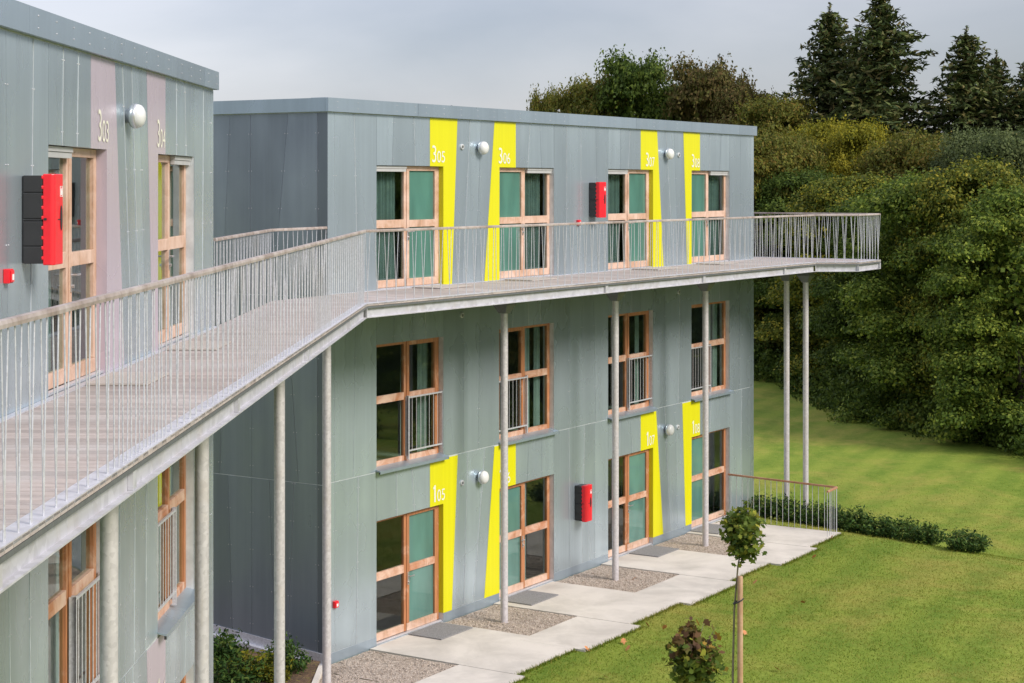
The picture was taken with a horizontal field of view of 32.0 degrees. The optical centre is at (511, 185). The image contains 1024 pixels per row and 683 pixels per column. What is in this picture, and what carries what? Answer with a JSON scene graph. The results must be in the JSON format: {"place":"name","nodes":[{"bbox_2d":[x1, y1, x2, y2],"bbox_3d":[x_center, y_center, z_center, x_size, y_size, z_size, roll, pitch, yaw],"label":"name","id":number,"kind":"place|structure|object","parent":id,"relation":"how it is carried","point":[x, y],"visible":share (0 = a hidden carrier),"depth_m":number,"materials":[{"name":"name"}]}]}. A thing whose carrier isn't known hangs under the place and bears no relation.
{"place":"outdoors","nodes":[
{"label":"outdoors","id":0,"kind":"place"},
{"bbox_2d":[312,665,321,682],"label":"kerb","id":1,"kind":"structure","parent":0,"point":[317,676],"depth_m":28.24,"materials":[{"name":"concrete"}]},
{"bbox_2d":[17,0,1023,132],"label":"sky","id":2,"kind":"structure","parent":0,"point":[466,53],"materials":[{"name":"grey"}]},
{"bbox_2d":[370,520,839,682],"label":"path","id":3,"kind":"structure","parent":0,"point":[482,655],"depth_m":32.70,"materials":[{"name":"concrete"}]},
{"bbox_2d":[408,622,472,639],"bbox_3d":[-1.243,7.767,31.157,0.690,0.018,0.980,0,0,32],"label":"door mat","id":4,"kind":"object","parent":3,"relation":"on","point":[440,631],"depth_m":31.10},
{"bbox_2d":[500,590,557,605],"bbox_3d":[0.330,7.767,33.664,0.690,0.018,0.980,0,0,32],"label":"door mat","id":5,"kind":"object","parent":3,"relation":"on","point":[529,597],"depth_m":33.64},
{"bbox_2d":[629,545,678,556],"bbox_3d":[3.023,7.767,37.960,0.690,0.018,0.980,0,0,32],"label":"door mat","id":6,"kind":"object","parent":3,"relation":"on","point":[654,551],"depth_m":37.87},
{"bbox_2d":[690,523,724,533],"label":"door mat","id":7,"kind":"object","parent":3,"relation":"on","point":[713,528],"depth_m":40.29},
{"bbox_2d":[728,473,837,536],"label":"path railing","id":8,"kind":"object","parent":3,"relation":"on","point":[806,484],"visible":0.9,"depth_m":40.56,"materials":[{"name":"metal"}]},
{"bbox_2d":[331,376,1023,682],"bbox_3d":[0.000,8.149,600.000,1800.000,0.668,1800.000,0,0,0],"label":"lawn","id":9,"kind":"structure","parent":0,"point":[862,450],"depth_m":35.53,"materials":[{"name":"green plant"}]},
{"bbox_2d":[0,0,218,682],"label":"apartment building","id":10,"kind":"structure","parent":9,"relation":"on","point":[137,206],"depth_m":17.20,"materials":[{"name":"metal"}]},
{"bbox_2d":[3,269,13,283],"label":"fire call point","id":11,"kind":"structure","parent":10,"relation":"attached to","point":[8,276],"depth_m":13.66,"materials":[{"name":"red plastic"}]},
{"bbox_2d":[22,174,62,264],"bbox_3d":[-3.748,0.270,14.281,0.267,0.724,0.276,0,0,1],"label":"fire extinguisher box","id":12,"kind":"object","parent":10,"relation":"attached to","point":[42,219],"visible":1,"depth_m":14.15,"materials":[{"name":"red plastic"}]},
{"bbox_2d":[48,522,99,682],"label":"window","id":13,"kind":"structure","parent":10,"relation":"in","point":[64,592],"depth_m":16.06,"materials":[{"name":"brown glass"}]},
{"bbox_2d":[48,146,102,395],"bbox_3d":[-4.027,0.718,15.938,0.293,2.112,2.010,0,0,1],"label":"door","id":14,"kind":"structure","parent":10,"relation":"in","point":[71,258],"depth_m":15.96,"materials":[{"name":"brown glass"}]},
{"bbox_2d":[125,103,145,128],"bbox_3d":[-3.736,-0.690,17.759,0.188,0.251,0.251,0,0,1],"label":"wall lamp","id":15,"kind":"object","parent":10,"relation":"attached to","point":[135,116],"visible":1,"depth_m":17.68,"materials":[{"name":"glass"}]},
{"bbox_2d":[158,155,191,347],"bbox_3d":[-3.961,0.718,20.232,0.291,2.112,2.020,0,0,1],"label":"door","id":16,"kind":"structure","parent":10,"relation":"in","point":[166,242],"depth_m":20.43,"materials":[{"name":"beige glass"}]},
{"bbox_2d":[157,455,194,639],"bbox_3d":[-3.896,3.790,20.231,0.411,2.175,2.092,0,0,1],"label":"window","id":17,"kind":"structure","parent":10,"relation":"in","point":[176,600],"depth_m":20.26,"materials":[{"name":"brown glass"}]},
{"bbox_2d":[213,648,319,682],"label":"planting bed","id":18,"kind":"object","parent":9,"relation":"on","point":[307,675],"visible":0.03,"depth_m":28.34,"materials":[{"name":"soil"}]},
{"bbox_2d":[213,625,248,671],"bbox_3d":[-4.647,7.443,28.705,0.904,0.846,0.953,0,0,0],"label":"shrub","id":19,"kind":"object","parent":18,"relation":"on","point":[228,648],"visible":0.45,"depth_m":28.58,"materials":[{"name":"green plant"}]},
{"bbox_2d":[213,651,269,682],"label":"shrub","id":20,"kind":"object","parent":18,"relation":"on","point":[225,674],"visible":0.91,"depth_m":27.78,"materials":[{"name":"green plant"}]},
{"bbox_2d":[225,648,293,682],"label":"shrub","id":21,"kind":"object","parent":18,"relation":"on","point":[259,658],"visible":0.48,"depth_m":28.17,"materials":[{"name":"green plant"}]},
{"bbox_2d":[262,662,292,682],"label":"shrub","id":22,"kind":"object","parent":18,"relation":"on","point":[287,677],"visible":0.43,"depth_m":27.92,"materials":[{"name":"green plant"}]},
{"bbox_2d":[262,631,312,674],"bbox_3d":[-3.627,7.508,28.539,0.890,0.727,0.906,0,0,0],"label":"shrub","id":23,"kind":"object","parent":18,"relation":"on","point":[290,652],"visible":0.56,"depth_m":28.48,"materials":[{"name":"green plant"}]},
{"bbox_2d":[319,673,381,682],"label":"gravel bed","id":24,"kind":"object","parent":9,"relation":"on","point":[335,678],"visible":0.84,"depth_m":28.15,"materials":[{"name":"beige gravel"}]},
{"bbox_2d":[331,651,456,682],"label":"gravel bed","id":25,"kind":"object","parent":9,"relation":"on","point":[380,667],"visible":0.99,"depth_m":28.88,"materials":[{"name":"beige gravel"}]},
{"bbox_2d":[0,257,880,682],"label":"access walkway","id":26,"kind":"structure","parent":9,"relation":"on","point":[28,547],"depth_m":17.87,"materials":[{"name":"grey timber"},{"name":"galvanised steel"}]},
{"bbox_2d":[87,372,168,385],"bbox_3d":[-3.502,1.766,16.330,0.554,0.018,0.958,0,0,0],"label":"door mat","id":27,"kind":"object","parent":26,"relation":"on","point":[102,380],"depth_m":16.23,"materials":[{"name":"grey"}]},
{"bbox_2d":[0,230,365,541],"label":"walkway railing","id":28,"kind":"object","parent":26,"relation":"on","point":[137,290],"visible":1,"depth_m":12.92,"materials":[{"name":"metal"}]},
{"bbox_2d":[167,341,230,349],"bbox_3d":[-3.451,1.766,19.730,0.554,0.018,0.958,0,0,0],"label":"door mat","id":29,"kind":"object","parent":26,"relation":"on","point":[198,345],"depth_m":19.62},
{"bbox_2d":[213,229,272,325],"bbox_3d":[-3.740,1.224,25.060,0.055,1.118,4.891,0,0,1],"label":"walkway railing","id":30,"kind":"object","parent":26,"relation":"on","point":[241,235],"visible":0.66,"depth_m":24.49,"materials":[{"name":"metal"}]},
{"bbox_2d":[273,226,326,300],"bbox_3d":[-3.366,1.224,28.294,0.055,1.118,1.707,0,0,24],"label":"walkway railing","id":31,"kind":"object","parent":26,"relation":"on","point":[299,228],"visible":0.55,"depth_m":28.22,"materials":[{"name":"metal"}]},
{"bbox_2d":[412,284,470,288],"bbox_3d":[-1.221,1.766,31.220,0.600,0.018,0.950,0,0,32],"label":"door mat","id":32,"kind":"object","parent":26,"relation":"on","point":[444,286],"depth_m":31.08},
{"bbox_2d":[505,277,556,280],"bbox_3d":[0.373,1.766,33.761,0.600,0.018,0.950,0,0,32],"label":"door mat","id":33,"kind":"object","parent":26,"relation":"on","point":[531,278],"depth_m":33.74,"materials":[{"name":"grey"}]},
{"bbox_2d":[365,214,814,302],"bbox_3d":[2.388,1.224,34.101,0.055,1.118,17.134,0,0,32],"label":"walkway railing","id":34,"kind":"object","parent":26,"relation":"on","point":[533,225],"visible":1,"depth_m":32.47,"materials":[{"name":"metal"}]},
{"bbox_2d":[633,267,677,269],"bbox_3d":[3.055,1.766,38.040,0.600,0.018,0.950,0,0,32],"label":"door mat","id":35,"kind":"object","parent":26,"relation":"on","point":[650,268],"depth_m":37.82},
{"bbox_2d":[696,262,738,264],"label":"door mat","id":36,"kind":"object","parent":26,"relation":"on","point":[718,263],"depth_m":40.41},
{"bbox_2d":[754,212,880,261],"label":"walkway railing","id":37,"kind":"object","parent":26,"relation":"on","point":[862,233],"visible":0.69,"depth_m":42.78,"materials":[{"name":"metal"}]},
{"bbox_2d":[213,97,756,664],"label":"apartment building","id":38,"kind":"structure","parent":9,"relation":"on","point":[415,441],"depth_m":32.92,"materials":[{"name":"metal"}]},
{"bbox_2d":[333,600,338,607],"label":"fire call point","id":39,"kind":"structure","parent":38,"relation":"attached to","point":[336,604],"depth_m":29.16,"materials":[{"name":"red plastic"}]},
{"bbox_2d":[376,166,439,289],"bbox_3d":[-1.900,0.718,31.132,0.291,2.112,2.000,0,0,32],"label":"door","id":40,"kind":"structure","parent":38,"relation":"in","point":[419,184],"depth_m":31.21,"materials":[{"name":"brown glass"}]},
{"bbox_2d":[376,505,441,643],"bbox_3d":[-1.837,6.728,31.092,0.142,2.092,2.000,0,0,32],"label":"door","id":41,"kind":"structure","parent":38,"relation":"in","point":[418,569],"depth_m":31.41,"materials":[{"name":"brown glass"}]},
{"bbox_2d":[376,337,448,474],"bbox_3d":[-1.847,3.790,31.098,0.416,2.175,2.072,0,0,32],"label":"window","id":42,"kind":"structure","parent":38,"relation":"in","point":[423,456],"depth_m":31.49,"materials":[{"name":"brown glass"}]},
{"bbox_2d":[477,141,488,154],"bbox_3d":[-0.529,-0.690,32.822,0.188,0.251,0.251,0,0,32],"label":"wall lamp","id":43,"kind":"object","parent":38,"relation":"attached to","point":[482,147],"visible":1,"depth_m":32.74,"materials":[{"name":"glass"}]},
{"bbox_2d":[477,470,488,483],"bbox_3d":[-0.529,5.360,32.822,0.188,0.251,0.251,0,0,32],"label":"wall lamp","id":44,"kind":"object","parent":38,"relation":"attached to","point":[482,476],"visible":1,"depth_m":32.74,"materials":[{"name":"glass"}]},
{"bbox_2d":[499,475,552,599],"bbox_3d":[0.157,6.728,34.397,0.279,2.092,2.000,0,0,32],"label":"door","id":45,"kind":"structure","parent":38,"relation":"in","point":[517,528],"depth_m":34.30,"materials":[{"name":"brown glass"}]},
{"bbox_2d":[499,168,552,279],"bbox_3d":[0.151,0.718,34.401,0.293,2.112,2.000,0,0,32],"label":"door","id":46,"kind":"structure","parent":38,"relation":"in","point":[519,188],"depth_m":34.32,"materials":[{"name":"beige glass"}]},
{"bbox_2d":[498,323,558,444],"bbox_3d":[0.205,3.790,34.367,0.414,2.175,2.072,0,0,32],"label":"window","id":47,"kind":"structure","parent":38,"relation":"in","point":[524,432],"depth_m":34.73,"materials":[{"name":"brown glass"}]},
{"bbox_2d":[575,484,591,521],"bbox_3d":[1.440,6.370,35.886,0.267,0.724,0.276,0,0,32],"label":"fire extinguisher box","id":48,"kind":"object","parent":38,"relation":"attached to","point":[583,502],"visible":1,"depth_m":35.78,"materials":[{"name":"red plastic"}]},
{"bbox_2d":[589,182,605,217],"bbox_3d":[1.748,0.290,36.377,0.267,0.724,0.276,0,0,32],"label":"fire extinguisher box","id":49,"kind":"object","parent":38,"relation":"attached to","point":[597,199],"visible":1,"depth_m":36.28,"materials":[{"name":"red plastic"}]},
{"bbox_2d":[608,449,651,559],"bbox_3d":[2.445,6.728,37.921,0.142,2.092,2.000,0,0,32],"label":"door","id":50,"kind":"structure","parent":38,"relation":"in","point":[635,498],"depth_m":38.25,"materials":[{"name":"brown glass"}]},
{"bbox_2d":[608,169,651,270],"bbox_3d":[2.382,0.718,37.960,0.292,2.112,2.000,0,0,32],"label":"door","id":51,"kind":"structure","parent":38,"relation":"in","point":[635,182],"depth_m":38.07,"materials":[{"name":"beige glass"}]},
{"bbox_2d":[608,310,657,420],"bbox_3d":[2.435,3.790,37.927,0.418,2.175,2.072,0,0,32],"label":"window","id":52,"kind":"structure","parent":38,"relation":"in","point":[628,410],"depth_m":38.28,"materials":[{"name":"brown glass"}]},
{"bbox_2d":[664,148,673,159],"bbox_3d":[3.455,-0.690,39.176,0.188,0.251,0.251,0,0,32],"label":"wall lamp","id":53,"kind":"object","parent":38,"relation":"attached to","point":[668,153],"visible":1,"depth_m":39.09,"materials":[{"name":"glass"}]},
{"bbox_2d":[664,424,673,435],"bbox_3d":[3.455,5.360,39.176,0.188,0.251,0.251,0,0,32],"label":"wall lamp","id":54,"kind":"object","parent":38,"relation":"attached to","point":[668,429],"visible":1,"depth_m":39.10,"materials":[{"name":"glass"}]},
{"bbox_2d":[691,428,726,529],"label":"door","id":55,"kind":"structure","parent":38,"relation":"in","point":[696,440],"depth_m":40.97,"materials":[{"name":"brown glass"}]},
{"bbox_2d":[692,171,727,263],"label":"door","id":56,"kind":"structure","parent":38,"relation":"in","point":[705,184],"depth_m":41.25,"materials":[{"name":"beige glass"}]},
{"bbox_2d":[691,301,733,401],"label":"window","id":57,"kind":"structure","parent":38,"relation":"in","point":[714,391],"depth_m":41.86,"materials":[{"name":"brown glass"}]},
{"bbox_2d":[445,605,574,635],"bbox_3d":[-0.023,7.790,32.062,1.795,0.032,1.670,0,0,32],"label":"gravel bed","id":58,"kind":"object","parent":9,"relation":"on","point":[527,622],"visible":0.98,"depth_m":32.03,"materials":[{"name":"beige gravel"}]},
{"bbox_2d":[526,81,557,112],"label":"broadleaf tree","id":59,"kind":"object","parent":9,"relation":"on","point":[536,104],"visible":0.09,"depth_m":102.63,"materials":[{"name":"green plant"}]},
{"bbox_2d":[549,74,592,113],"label":"broadleaf tree","id":60,"kind":"object","parent":9,"relation":"on","point":[562,102],"visible":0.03,"depth_m":100.45,"materials":[{"name":"green plant"}]},
{"bbox_2d":[568,67,643,116],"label":"broadleaf tree","id":61,"kind":"object","parent":9,"relation":"on","point":[585,91],"visible":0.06,"depth_m":98.12,"materials":[{"name":"green plant"}]},
{"bbox_2d":[556,565,676,591],"bbox_3d":[2.094,7.790,35.438,1.795,0.032,1.900,0,0,32],"label":"gravel bed","id":62,"kind":"object","parent":9,"relation":"on","point":[601,577],"visible":0.96,"depth_m":35.40,"materials":[{"name":"beige gravel"}]},
{"bbox_2d":[587,43,690,120],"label":"broadleaf tree","id":63,"kind":"object","parent":9,"relation":"on","point":[630,79],"visible":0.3,"depth_m":95.94,"materials":[{"name":"green plant"}]},
{"bbox_2d":[634,78,677,119],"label":"broadleaf tree","id":64,"kind":"object","parent":9,"relation":"on","point":[639,104],"visible":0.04,"depth_m":96.49,"materials":[{"name":"green plant"}]},
{"bbox_2d":[661,616,729,682],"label":"young maple","id":65,"kind":"object","parent":9,"relation":"on","point":[696,663],"visible":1,"depth_m":19.85,"materials":[{"name":"green plant"}]},
{"bbox_2d":[656,50,741,123],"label":"broadleaf tree","id":66,"kind":"object","parent":9,"relation":"on","point":[691,93],"visible":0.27,"depth_m":93.19,"materials":[{"name":"green plant"}]},
{"bbox_2d":[655,534,752,554],"bbox_3d":[4.205,7.790,38.806,1.795,0.032,1.750,0,0,32],"label":"gravel bed","id":67,"kind":"object","parent":9,"relation":"on","point":[693,542],"visible":0.73,"depth_m":38.80,"materials":[{"name":"beige gravel"}]},
{"bbox_2d":[699,64,757,122],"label":"broadleaf tree","id":68,"kind":"object","parent":9,"relation":"on","point":[709,104],"visible":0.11,"depth_m":92.28,"materials":[{"name":"green plant"}]},
{"bbox_2d":[733,576,743,682],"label":"tree stake","id":69,"kind":"object","parent":9,"relation":"on","point":[739,601],"visible":1,"depth_m":23.93,"materials":[{"name":"brown wood"}]},
{"bbox_2d":[716,500,766,682],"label":"young maple","id":70,"kind":"object","parent":9,"relation":"on","point":[742,526],"visible":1,"depth_m":23.89,"materials":[{"name":"green plant"}]},
{"bbox_2d":[705,74,777,124],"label":"broadleaf tree","id":71,"kind":"object","parent":9,"relation":"on","point":[726,98],"visible":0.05,"depth_m":91.27,"materials":[{"name":"green plant"}]},
{"bbox_2d":[743,493,780,517],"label":"shrub","id":72,"kind":"object","parent":9,"relation":"on","point":[765,511],"visible":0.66,"depth_m":42.54,"materials":[{"name":"green plant"}]},
{"bbox_2d":[729,89,818,139],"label":"broadleaf tree","id":73,"kind":"object","parent":9,"relation":"on","point":[783,113],"visible":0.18,"depth_m":86.94,"materials":[{"name":"green plant"}]},
{"bbox_2d":[769,492,802,521],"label":"shrub","id":74,"kind":"object","parent":9,"relation":"on","point":[785,512],"visible":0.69,"depth_m":42.11,"materials":[{"name":"green plant"}]},
{"bbox_2d":[748,123,832,361],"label":"broadleaf tree","id":75,"kind":"object","parent":9,"relation":"on","point":[771,153],"visible":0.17,"depth_m":77.18,"materials":[{"name":"green plant"}]},
{"bbox_2d":[756,128,838,347],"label":"broadleaf tree","id":76,"kind":"object","parent":9,"relation":"on","point":[817,162],"visible":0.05,"depth_m":79.91,"materials":[{"name":"green plant"}]},
{"bbox_2d":[754,165,841,377],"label":"broadleaf tree","id":77,"kind":"object","parent":9,"relation":"on","point":[778,204],"visible":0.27,"depth_m":75.36,"materials":[{"name":"green plant"}]},
{"bbox_2d":[786,499,828,526],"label":"shrub","id":78,"kind":"object","parent":9,"relation":"on","point":[809,517],"visible":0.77,"depth_m":41.73,"materials":[{"name":"green plant"}]},
{"bbox_2d":[777,112,855,348],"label":"broadleaf tree","id":79,"kind":"object","parent":9,"relation":"on","point":[822,128],"visible":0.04,"depth_m":82.24,"materials":[{"name":"green plant"}]},
{"bbox_2d":[775,2,868,127],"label":"spruce tree","id":80,"kind":"object","parent":9,"relation":"on","point":[831,32],"visible":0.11,"depth_m":89.46,"materials":[{"name":"green plant"}]},
{"bbox_2d":[754,166,895,391],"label":"broadleaf tree","id":81,"kind":"object","parent":9,"relation":"on","point":[820,194],"visible":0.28,"depth_m":70.79,"materials":[{"name":"green plant"}]},
{"bbox_2d":[815,500,852,529],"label":"shrub","id":82,"kind":"object","parent":9,"relation":"on","point":[833,517],"visible":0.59,"depth_m":41.38,"materials":[{"name":"green plant"}]},
{"bbox_2d":[837,504,876,533],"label":"shrub","id":83,"kind":"object","parent":9,"relation":"on","point":[847,522],"visible":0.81,"depth_m":40.78,"materials":[{"name":"green plant"}]},
{"bbox_2d":[823,116,891,179],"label":"broadleaf tree","id":84,"kind":"object","parent":9,"relation":"on","point":[848,142],"visible":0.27,"depth_m":79.26,"materials":[{"name":"green plant"}]},
{"bbox_2d":[794,191,931,411],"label":"broadleaf tree","id":85,"kind":"object","parent":9,"relation":"on","point":[826,323],"visible":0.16,"depth_m":65.68,"materials":[{"name":"green plant"}]},
{"bbox_2d":[802,0,944,141],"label":"spruce tree","id":86,"kind":"object","parent":9,"relation":"on","point":[881,46],"visible":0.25,"depth_m":86.38,"materials":[{"name":"green plant"}]},
{"bbox_2d":[856,514,901,537],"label":"shrub","id":87,"kind":"object","parent":9,"relation":"on","point":[868,529],"visible":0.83,"depth_m":40.23,"materials":[{"name":"green plant"}]},
{"bbox_2d":[754,341,1023,457],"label":"undergrowth","id":88,"kind":"object","parent":9,"relation":"on","point":[839,385],"visible":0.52,"depth_m":62.82,"materials":[{"name":"green plant"}]},
{"bbox_2d":[850,123,928,178],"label":"broadleaf tree","id":89,"kind":"object","parent":9,"relation":"on","point":[880,156],"visible":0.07,"depth_m":75.58,"materials":[{"name":"green plant"}]},
{"bbox_2d":[881,515,921,541],"bbox_3d":[8.813,7.682,40.007,1.104,0.653,1.093,0,0,0],"label":"shrub","id":90,"kind":"object","parent":9,"relation":"on","point":[897,533],"visible":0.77,"depth_m":39.87,"materials":[{"name":"green plant"}]},
{"bbox_2d":[873,125,954,265],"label":"broadleaf tree","id":91,"kind":"object","parent":9,"relation":"on","point":[916,155],"visible":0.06,"depth_m":74.00,"materials":[{"name":"green plant"}]},
{"bbox_2d":[823,167,1017,431],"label":"broadleaf tree","id":92,"kind":"object","parent":9,"relation":"on","point":[875,357],"visible":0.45,"depth_m":61.05,"materials":[{"name":"green plant"}]},
{"bbox_2d":[910,518,946,545],"bbox_3d":[9.174,7.639,39.358,0.853,0.621,0.832,0,0,0],"label":"shrub","id":93,"kind":"object","parent":9,"relation":"on","point":[925,532],"visible":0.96,"depth_m":39.24,"materials":[{"name":"green plant"}]},
{"bbox_2d":[885,152,1023,434],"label":"broadleaf tree","id":94,"kind":"object","parent":9,"relation":"on","point":[989,171],"visible":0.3,"depth_m":59.57,"materials":[{"name":"green plant"}]},
{"bbox_2d":[900,177,1023,442],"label":"broadleaf tree","id":95,"kind":"object","parent":9,"relation":"on","point":[969,324],"visible":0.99,"depth_m":56.20,"materials":[{"name":"green plant"}]},
{"bbox_2d":[942,527,993,553],"bbox_3d":[9.809,7.634,38.476,1.091,0.576,1.127,0,0,0],"label":"shrub","id":96,"kind":"object","parent":9,"relation":"on","point":[974,543],"visible":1,"depth_m":38.32,"materials":[{"name":"green plant"}]},
{"bbox_2d":[919,25,1023,140],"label":"spruce tree","id":97,"kind":"object","parent":9,"relation":"on","point":[966,92],"visible":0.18,"depth_m":84.37,"materials":[{"name":"green plant"}]},
{"bbox_2d":[926,122,1023,180],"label":"broadleaf tree","id":98,"kind":"object","parent":9,"relation":"on","point":[959,138],"visible":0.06,"depth_m":70.50,"materials":[{"name":"green plant"}]},
{"bbox_2d":[951,120,1023,390],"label":"broadleaf tree","id":99,"kind":"object","parent":9,"relation":"on","point":[1005,148],"visible":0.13,"depth_m":68.01,"materials":[{"name":"green plant"}]},
{"bbox_2d":[978,49,1019,131],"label":"spruce tree","id":100,"kind":"object","parent":9,"relation":"on","point":[999,67],"visible":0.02,"depth_m":87.66,"materials":[{"name":"green plant"}]},
{"bbox_2d":[985,62,1023,136],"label":"spruce tree","id":101,"kind":"object","parent":9,"relation":"on","point":[1007,118],"visible":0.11,"depth_m":83.72,"materials":[{"name":"green plant"}]}
]}

